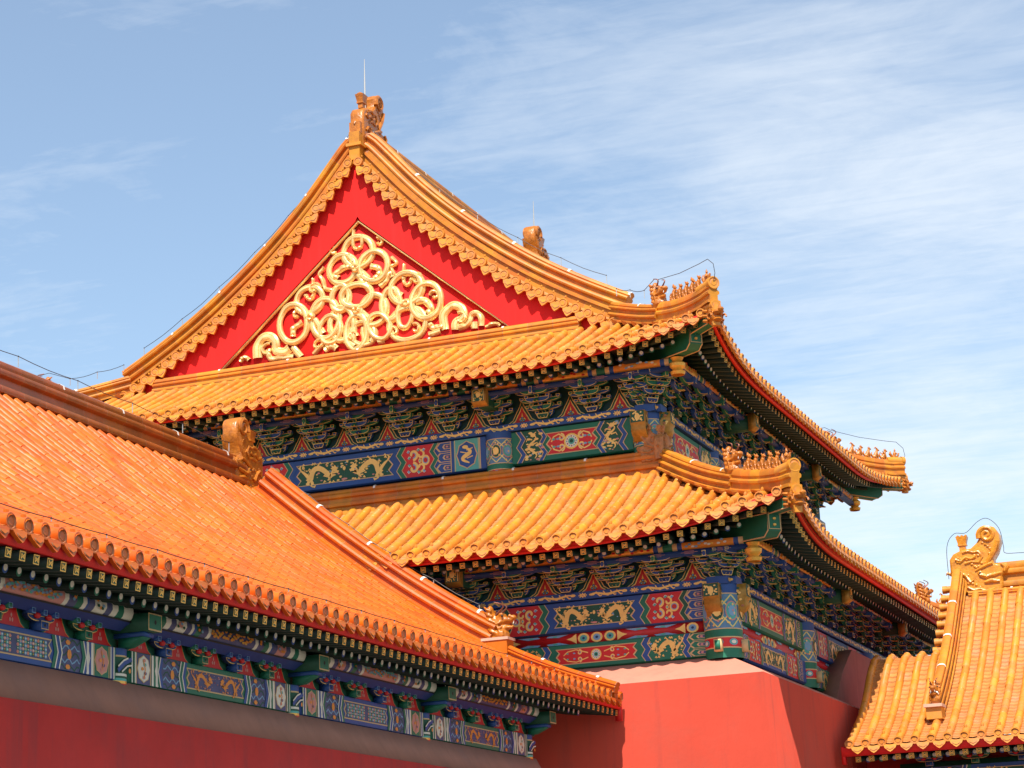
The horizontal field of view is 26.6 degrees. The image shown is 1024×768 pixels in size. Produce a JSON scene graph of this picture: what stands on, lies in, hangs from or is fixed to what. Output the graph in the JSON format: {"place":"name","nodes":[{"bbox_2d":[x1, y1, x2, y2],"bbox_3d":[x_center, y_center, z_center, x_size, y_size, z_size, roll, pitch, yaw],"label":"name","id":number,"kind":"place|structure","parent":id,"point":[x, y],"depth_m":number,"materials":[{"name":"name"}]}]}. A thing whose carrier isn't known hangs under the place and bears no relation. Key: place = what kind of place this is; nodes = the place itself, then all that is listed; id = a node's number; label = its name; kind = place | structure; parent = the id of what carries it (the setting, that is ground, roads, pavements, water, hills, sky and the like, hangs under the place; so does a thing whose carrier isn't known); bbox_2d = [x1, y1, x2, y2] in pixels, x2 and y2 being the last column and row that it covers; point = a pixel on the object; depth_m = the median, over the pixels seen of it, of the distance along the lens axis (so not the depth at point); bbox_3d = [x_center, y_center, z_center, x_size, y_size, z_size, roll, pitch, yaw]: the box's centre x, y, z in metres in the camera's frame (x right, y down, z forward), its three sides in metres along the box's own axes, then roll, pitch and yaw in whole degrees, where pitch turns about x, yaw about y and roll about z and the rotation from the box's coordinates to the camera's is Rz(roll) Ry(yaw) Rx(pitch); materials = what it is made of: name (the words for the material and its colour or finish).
{"place":"outdoors","nodes":[
{"label":"outdoors","id":0,"kind":"place"},
{"bbox_2d":[0,350,622,767],"bbox_3d":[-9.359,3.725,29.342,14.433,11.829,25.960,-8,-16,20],"label":"side hall","id":1,"kind":"structure","parent":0,"point":[170,598],"depth_m":29.62,"materials":[{"name":"orange tile"}]},
{"bbox_2d":[37,59,947,767],"bbox_3d":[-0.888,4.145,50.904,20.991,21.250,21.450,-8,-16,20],"label":"corner tower","id":2,"kind":"structure","parent":0,"point":[385,345],"depth_m":43.43,"materials":[{"name":"tile"}]},
{"bbox_2d":[0,0,1023,734],"label":"sky","id":3,"kind":"structure","parent":0,"point":[849,174],"materials":[{"name":"blue"}]},
{"bbox_2d":[841,518,1023,767],"bbox_3d":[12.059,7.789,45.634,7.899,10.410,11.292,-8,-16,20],"label":"gate hall","id":4,"kind":"structure","parent":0,"point":[955,699],"depth_m":43.56,"materials":[{"name":"tile"}]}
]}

